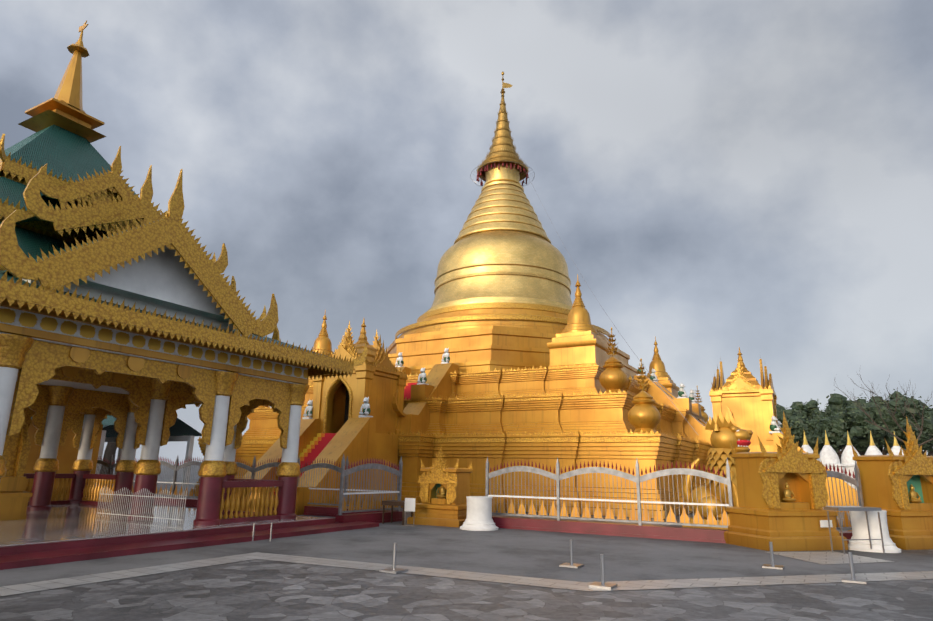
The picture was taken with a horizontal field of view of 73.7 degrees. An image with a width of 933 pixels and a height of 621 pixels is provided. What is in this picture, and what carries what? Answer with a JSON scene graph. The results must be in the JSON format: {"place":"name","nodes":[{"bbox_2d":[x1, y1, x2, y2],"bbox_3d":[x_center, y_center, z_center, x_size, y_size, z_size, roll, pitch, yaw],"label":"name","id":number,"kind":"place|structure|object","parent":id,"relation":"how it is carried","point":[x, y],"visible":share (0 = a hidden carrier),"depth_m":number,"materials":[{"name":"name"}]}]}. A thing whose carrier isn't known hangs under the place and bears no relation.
{"place":"outdoors","nodes":[
{"label":"outdoors","id":0,"kind":"place"},
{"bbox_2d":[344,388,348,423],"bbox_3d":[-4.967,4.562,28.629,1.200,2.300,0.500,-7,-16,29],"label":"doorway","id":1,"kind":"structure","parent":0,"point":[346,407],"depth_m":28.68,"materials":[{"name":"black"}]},
{"bbox_2d":[404,498,415,511],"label":"notice boards","id":2,"kind":"object","parent":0,"point":[409,504],"visible":1,"depth_m":18.72,"materials":[{"name":"white"}]},
{"bbox_2d":[0,464,932,620],"bbox_3d":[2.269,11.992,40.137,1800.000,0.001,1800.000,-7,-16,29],"label":"ground","id":3,"kind":"structure","parent":0,"point":[258,590],"depth_m":8.29,"materials":[{"name":"grey stone"}]},
{"bbox_2d":[98,442,116,484],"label":"tree","id":4,"kind":"object","parent":3,"relation":"on","point":[110,449],"visible":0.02,"depth_m":48.14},
{"bbox_2d":[95,430,194,495],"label":"shed posts","id":5,"kind":"object","parent":3,"relation":"on","point":[190,444],"visible":0.15,"depth_m":34.13,"materials":[{"name":"white paint"}]},
{"bbox_2d":[102,415,201,436],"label":"shed roofs","id":6,"kind":"structure","parent":5,"relation":"on","point":[179,427],"depth_m":34.85,"materials":[{"name":"grey metal"}]},
{"bbox_2d":[234,319,457,514],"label":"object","id":7,"kind":"object","parent":3,"relation":"on","point":[355,438],"visible":0.67,"depth_m":27.42,"materials":[{"name":"gold metal"}]},
{"bbox_2d":[270,382,417,494],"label":"stair steps","id":8,"kind":"structure","parent":7,"relation":"on","point":[316,446],"depth_m":26.65,"materials":[{"name":"red paint"}]},
{"bbox_2d":[322,320,405,432],"bbox_3d":[-4.943,3.170,28.983,3.060,5.173,3.060,-7,-16,29],"label":"carved archway ornament","id":9,"kind":"object","parent":7,"relation":"attached to","point":[350,413],"visible":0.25,"depth_m":27.83,"materials":[{"name":"gold metal"}]},
{"bbox_2d":[302,348,449,418],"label":"lion statues","id":10,"kind":"object","parent":7,"relation":"on","point":[309,408],"visible":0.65,"depth_m":28.20,"materials":[{"name":"white stone"}]},
{"bbox_2d":[307,352,449,416],"bbox_3d":[-4.003,3.526,30.612,3.543,3.852,7.011,-7,-16,29],"label":"stair guardian cloth","id":11,"kind":"object","parent":10,"relation":"on","point":[421,378],"visible":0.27,"depth_m":30.75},
{"bbox_2d":[193,325,717,518],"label":"stupa terraces","id":12,"kind":"object","parent":3,"relation":"on","point":[490,348],"visible":0.52,"depth_m":27.75,"materials":[{"name":"gold metal"}]},
{"bbox_2d":[199,362,709,443],"bbox_3d":[2.351,7.287,41.333,29.260,3.530,29.260,-7,-16,29],"label":"terrace cresting","id":13,"kind":"object","parent":12,"relation":"on","point":[571,433],"visible":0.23,"depth_m":27.72,"materials":[{"name":"gold metal"}]},
{"bbox_2d":[257,357,708,433],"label":"golden urns","id":14,"kind":"object","parent":12,"relation":"on","point":[644,415],"visible":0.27,"depth_m":24.67,"materials":[{"name":"gold metal"}]},
{"bbox_2d":[605,327,701,403],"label":"ornamental finials","id":15,"kind":"object","parent":14,"relation":"on","point":[640,368],"visible":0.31,"depth_m":27.37,"materials":[{"name":"gold metal"}]},
{"bbox_2d":[308,274,678,397],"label":"small stupas","id":16,"kind":"object","parent":12,"relation":"on","point":[578,340],"visible":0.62,"depth_m":30.40,"materials":[{"name":"gold metal"}]},
{"bbox_2d":[476,71,528,181],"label":"stupa spire","id":17,"kind":"structure","parent":12,"relation":"on","point":[502,122],"depth_m":45.71,"materials":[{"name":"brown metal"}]},
{"bbox_2d":[476,163,528,185],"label":"hanging bells","id":18,"kind":"object","parent":17,"relation":"hanging from","point":[478,180],"visible":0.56,"depth_m":44.53,"materials":[{"name":"metal"}]},
{"bbox_2d":[397,309,609,342],"bbox_3d":[2.442,2.084,42.657,14.500,1.550,14.500,-7,-16,29],"label":"stupa base moulding","id":19,"kind":"object","parent":12,"relation":"on","point":[506,323],"visible":0.33,"depth_m":36.68,"materials":[{"name":"gold metal"}]},
{"bbox_2d":[424,231,572,313],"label":"stupa bell dome","id":20,"kind":"structure","parent":19,"relation":"on","point":[503,266],"depth_m":39.61,"materials":[{"name":"gold metal"}]},
{"bbox_2d":[454,129,550,243],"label":"stupa spire","id":21,"kind":"structure","parent":20,"relation":"on","point":[502,202],"depth_m":42.86,"materials":[{"name":"gold metal"}]},
{"bbox_2d":[395,302,610,339],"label":"stupa lotus bands","id":22,"kind":"object","parent":19,"relation":"attached to","point":[503,305],"visible":0.42,"depth_m":37.26,"materials":[{"name":"gold metal"}]},
{"bbox_2d":[470,161,696,432],"bbox_3d":[5.685,-1.981,37.306,16.370,19.415,12.371,-7,-16,29],"label":"stupa hti wire skirt","id":23,"kind":"object","parent":12,"relation":"attached to","point":[571,258],"visible":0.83,"depth_m":39.51,"materials":[{"name":"metal"}]},
{"bbox_2d":[0,551,932,595],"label":"pavement curb strip","id":24,"kind":"object","parent":3,"relation":"on","point":[829,557],"visible":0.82,"depth_m":10.20,"materials":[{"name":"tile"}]},
{"bbox_2d":[0,505,932,586],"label":"concrete apron","id":25,"kind":"object","parent":3,"relation":"on","point":[527,553],"depth_m":12.49,"materials":[{"name":"grey concrete"}]},
{"bbox_2d":[24,419,102,501],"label":"hall walls","id":26,"kind":"structure","parent":25,"relation":"on","point":[67,453],"depth_m":26.20,"materials":[{"name":"gold metal"}]},
{"bbox_2d":[31,412,114,424],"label":"hall roof","id":27,"kind":"structure","parent":26,"relation":"on","point":[109,420],"depth_m":27.86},
{"bbox_2d":[0,20,312,520],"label":"pavilion trim","id":28,"kind":"structure","parent":25,"relation":"on","point":[63,108],"depth_m":16.28,"materials":[{"name":"gold metal"}]},
{"bbox_2d":[0,245,304,461],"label":"white pavilion","id":29,"kind":"structure","parent":28,"relation":"attached to","point":[162,281],"depth_m":15.36,"materials":[{"name":"white paint"}]},
{"bbox_2d":[0,306,307,378],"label":"pavilion frieze","id":30,"kind":"object","parent":28,"relation":"attached to","point":[20,318],"visible":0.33,"depth_m":13.95,"materials":[{"name":"gold metal"}]},
{"bbox_2d":[0,125,324,366],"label":"pavilion roof","id":31,"kind":"structure","parent":28,"relation":"attached to","point":[66,154],"depth_m":16.25,"materials":[{"name":"teal metal"}]},
{"bbox_2d":[0,134,367,477],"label":"pavilion carving","id":32,"kind":"object","parent":28,"relation":"attached to","point":[115,206],"visible":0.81,"depth_m":15.10},
{"bbox_2d":[0,471,378,569],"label":"pavilion base","id":33,"kind":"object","parent":25,"relation":"on","point":[207,514],"depth_m":15.28,"materials":[{"name":"red paint"}]},
{"bbox_2d":[0,504,324,546],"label":"pavilion floor","id":34,"kind":"structure","parent":33,"relation":"on","point":[62,522],"depth_m":14.88,"materials":[{"name":"tile"}]},
{"bbox_2d":[96,487,186,523],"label":"pavilion wire railings","id":35,"kind":"object","parent":34,"relation":"on","point":[148,496],"visible":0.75,"depth_m":16.16,"materials":[{"name":"metal"}]},
{"bbox_2d":[382,500,412,524],"bbox_3d":[-2.134,6.254,19.262,0.850,0.680,0.550,-7,-16,29],"label":"offering table","id":36,"kind":"object","parent":25,"relation":"on","point":[391,503],"visible":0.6,"depth_m":19.17,"materials":[{"name":"brown wood"}]},
{"bbox_2d":[407,467,472,527],"bbox_3d":[-0.647,5.836,19.605,1.850,1.710,1.500,-7,-16,29],"label":"shrine","id":37,"kind":"object","parent":25,"relation":"on","point":[434,511],"visible":0.65,"depth_m":19.09,"materials":[{"name":"gold metal"}]},
{"bbox_2d":[436,486,445,497],"bbox_3d":[-0.775,5.664,19.410,0.399,0.398,0.300,-7,-16,29],"label":"buddha statue","id":38,"kind":"object","parent":37,"relation":"in","point":[441,489],"visible":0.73,"depth_m":19.35,"materials":[{"name":"brown metal"}]},
{"bbox_2d":[418,444,471,503],"bbox_3d":[-0.662,5.125,19.736,1.421,1.871,1.010,-7,-16,29],"label":"carved shrine frame","id":39,"kind":"object","parent":37,"relation":"attached to","point":[437,475],"visible":0.98,"depth_m":19.33,"materials":[{"name":"gold metal"}]},
{"bbox_2d":[460,496,497,530],"bbox_3d":[0.372,5.890,18.107,1.120,0.900,1.120,-7,-16,29],"label":"white pedestal","id":40,"kind":"object","parent":25,"relation":"on","point":[479,514],"visible":0.94,"depth_m":17.80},
{"bbox_2d":[252,523,865,589],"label":"post stands","id":41,"kind":"object","parent":25,"relation":"on","point":[393,569],"visible":0.92,"depth_m":10.29,"materials":[{"name":"silver metal"}]},
{"bbox_2d":[724,452,847,551],"bbox_3d":[7.664,4.619,15.267,2.687,2.210,2.687,-7,-16,29],"label":"shrine","id":42,"kind":"object","parent":25,"relation":"on","point":[756,522],"visible":0.69,"depth_m":14.69,"materials":[{"name":"gold metal"}]},
{"bbox_2d":[730,411,828,508],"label":"ornamental arch","id":43,"kind":"structure","parent":42,"relation":"attached to","point":[792,460],"depth_m":14.89,"materials":[{"name":"gold metal"}]},
{"bbox_2d":[782,489,795,501],"bbox_3d":[7.757,4.450,14.974,0.288,0.329,0.288,-7,-16,29],"label":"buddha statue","id":44,"kind":"object","parent":42,"relation":"on","point":[788,494],"visible":0.83,"depth_m":14.93,"materials":[{"name":"brown metal"}]},
{"bbox_2d":[783,482,794,498],"bbox_3d":[7.771,4.338,14.982,0.270,0.379,0.185,-1,-14,8],"label":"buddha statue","id":45,"kind":"object","parent":44,"relation":"on","point":[786,485],"visible":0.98,"depth_m":14.99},
{"bbox_2d":[778,473,800,501],"bbox_3d":[7.718,4.334,15.155,0.665,0.950,0.665,-7,-16,29],"label":"shrine niche","id":46,"kind":"object","parent":42,"relation":"in","point":[791,479],"visible":0.21,"depth_m":15.22,"materials":[{"name":"gold metal"}]},
{"bbox_2d":[820,520,832,526],"bbox_3d":[8.446,5.006,14.606,0.251,0.160,0.251,-7,-16,29],"label":"sign","id":47,"kind":"object","parent":42,"relation":"attached to","point":[823,523],"visible":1,"depth_m":14.59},
{"bbox_2d":[824,507,884,553],"bbox_3d":[8.770,4.952,14.026,1.200,0.990,0.400,5,-15,-15],"label":"metal table","id":48,"kind":"object","parent":25,"relation":"on","point":[865,509],"visible":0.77,"depth_m":13.97,"materials":[{"name":"silver metal"}]},
{"bbox_2d":[96,496,852,542],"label":"fence plinth","id":49,"kind":"structure","parent":3,"relation":"on","point":[659,532],"depth_m":17.44,"materials":[{"name":"red paint"}]},
{"bbox_2d":[97,454,863,529],"bbox_3d":[0.359,7.207,26.287,54.241,1.780,18.144,-7,-16,29],"label":"fence","id":50,"kind":"object","parent":3,"relation":"on","point":[638,478],"visible":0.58,"depth_m":18.09,"materials":[{"name":"silver metal"}]},
{"bbox_2d":[101,484,850,526],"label":"gold fence scrolls","id":51,"kind":"object","parent":50,"relation":"attached to","point":[585,514],"visible":0.4,"depth_m":17.62,"materials":[{"name":"gold metal"}]},
{"bbox_2d":[98,456,854,478],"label":"fence spear tips","id":52,"kind":"object","parent":50,"relation":"attached to","point":[397,468],"visible":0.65,"depth_m":18.67,"materials":[{"name":"metal"}]},
{"bbox_2d":[96,464,857,527],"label":"fence pickets","id":53,"kind":"object","parent":50,"relation":"attached to","point":[377,484],"visible":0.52,"depth_m":18.65,"materials":[{"name":"silver metal"}]},
{"bbox_2d":[96,479,860,506],"bbox_3d":[0.353,7.483,26.217,54.158,0.050,18.060,-7,-16,29],"label":"fence","id":54,"kind":"object","parent":50,"relation":"attached to","point":[381,491],"visible":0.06,"depth_m":17.97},
{"bbox_2d":[682,409,752,529],"bbox_3d":[7.906,4.952,19.623,2.289,3.721,1.602,-7,-16,29],"label":"guardian lion statue","id":55,"kind":"object","parent":3,"relation":"on","point":[725,433],"visible":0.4,"depth_m":19.21,"materials":[{"name":"gold metal"}]},
{"bbox_2d":[737,440,750,445],"bbox_3d":[8.530,4.121,19.389,0.633,0.276,0.570,-7,-16,29],"label":"lion's mouth","id":56,"kind":"object","parent":55,"relation":"attached to","point":[743,442],"visible":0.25,"depth_m":19.16},
{"bbox_2d":[634,347,858,512],"bbox_3d":[15.597,6.198,33.910,11.627,8.610,4.200,-7,-16,29],"label":"stair masonry","id":57,"kind":"object","parent":3,"relation":"on","point":[750,409],"visible":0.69,"depth_m":33.16,"materials":[{"name":"gold metal"}]},
{"bbox_2d":[639,362,782,433],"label":"statues","id":58,"kind":"object","parent":57,"relation":"on","point":[773,418],"visible":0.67,"depth_m":34.63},
{"bbox_2d":[637,365,780,431],"bbox_3d":[13.682,5.035,35.333,7.011,3.852,3.543,-7,-16,29],"label":"stair guardian cloth","id":59,"kind":"object","parent":58,"relation":"on","point":[771,427],"visible":0.44,"depth_m":34.57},
{"bbox_2d":[710,357,776,422],"bbox_3d":[15.348,4.902,34.399,3.060,5.173,3.060,-7,-16,29],"label":"roof ornament","id":60,"kind":"object","parent":57,"relation":"on","point":[739,372],"visible":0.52,"depth_m":33.56,"materials":[{"name":"gold metal"}]},
{"bbox_2d":[776,405,807,427],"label":"tree","id":61,"kind":"object","parent":3,"relation":"on","point":[788,412],"visible":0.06,"depth_m":143.68,"materials":[{"name":"green plant"}]},
{"bbox_2d":[781,414,825,453],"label":"tree","id":62,"kind":"object","parent":3,"relation":"on","point":[800,425],"depth_m":136.91,"materials":[{"name":"green plant"}]},
{"bbox_2d":[786,399,851,449],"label":"tree","id":63,"kind":"object","parent":3,"relation":"on","point":[809,406],"depth_m":151.08,"materials":[{"name":"green plant"}]},
{"bbox_2d":[790,404,855,462],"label":"tree","id":64,"kind":"object","parent":3,"relation":"on","point":[839,454],"depth_m":180.13,"materials":[{"name":"green plant"}]},
{"bbox_2d":[809,410,867,454],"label":"tree","id":65,"kind":"object","parent":3,"relation":"on","point":[835,427],"depth_m":125.73,"materials":[{"name":"green plant"}]},
{"bbox_2d":[811,392,889,454],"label":"tree","id":66,"kind":"object","parent":3,"relation":"on","point":[836,402],"depth_m":143.73,"materials":[{"name":"green plant"}]},
{"bbox_2d":[802,445,903,489],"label":"white stupas","id":67,"kind":"object","parent":3,"relation":"on","point":[828,455],"visible":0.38,"depth_m":72.12,"materials":[{"name":"white paint"}]},
{"bbox_2d":[783,430,898,445],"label":"stupa spires","id":68,"kind":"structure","parent":67,"relation":"attached to","point":[872,443],"depth_m":73.12,"materials":[{"name":"gold metal"}]},
{"bbox_2d":[848,510,900,552],"bbox_3d":[9.550,5.189,14.722,1.120,0.900,1.120,-7,-16,29],"label":"white pedestal","id":69,"kind":"object","parent":3,"relation":"on","point":[859,525],"visible":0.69,"depth_m":14.44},
{"bbox_2d":[841,400,921,454],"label":"tree","id":70,"kind":"object","parent":3,"relation":"on","point":[857,417],"depth_m":120.94,"materials":[{"name":"green plant"}]},
{"bbox_2d":[834,375,932,445],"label":"bare tree trunk","id":71,"kind":"object","parent":3,"relation":"on","point":[919,429],"visible":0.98,"depth_m":61.30,"materials":[{"name":"brown plant"}]},
{"bbox_2d":[848,455,932,549],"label":"shrine","id":72,"kind":"object","parent":3,"relation":"on","point":[912,529],"visible":0.46,"depth_m":15.59,"materials":[{"name":"gold metal"}]},
{"bbox_2d":[851,416,932,509],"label":"ornamental arch","id":73,"kind":"structure","parent":72,"relation":"attached to","point":[918,462],"depth_m":15.60,"materials":[{"name":"gold metal"}]},
{"bbox_2d":[909,490,921,502],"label":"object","id":74,"kind":"object","parent":72,"relation":"on","point":[914,495],"visible":0.85,"depth_m":15.71,"materials":[{"name":"brown metal"}]},
{"bbox_2d":[909,484,920,498],"bbox_3d":[11.343,4.597,15.758,0.270,0.379,0.185,12,-18,-38],"label":"buddha statue","id":75,"kind":"object","parent":74,"relation":"on","point":[912,487],"visible":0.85,"depth_m":15.78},
{"bbox_2d":[907,475,923,502],"bbox_3d":[11.303,4.594,15.934,0.665,0.950,0.665,-7,-16,29],"label":"shrine niche","id":76,"kind":"object","parent":72,"relation":"in","point":[914,481],"visible":0.14,"depth_m":16.02,"materials":[{"name":"green paint"}]},
{"bbox_2d":[879,389,906,454],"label":"tree","id":77,"kind":"object","parent":3,"relation":"on","point":[899,393],"depth_m":182.14,"materials":[{"name":"plant"}]},
{"bbox_2d":[857,392,929,448],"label":"tree","id":78,"kind":"object","parent":3,"relation":"on","point":[903,397],"depth_m":134.18,"materials":[{"name":"green plant"}]},
{"bbox_2d":[884,395,932,455],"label":"tree","id":79,"kind":"object","parent":3,"relation":"on","point":[927,433],"depth_m":115.27,"materials":[{"name":"green plant"}]},
{"bbox_2d":[918,400,932,453],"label":"tree","id":80,"kind":"object","parent":3,"relation":"on","point":[928,412],"depth_m":133.65,"materials":[{"name":"green plant"}]},
{"bbox_2d":[0,0,932,464],"label":"sky","id":81,"kind":"structure","parent":0,"point":[722,177],"materials":[{"name":"grey"}]}
]}

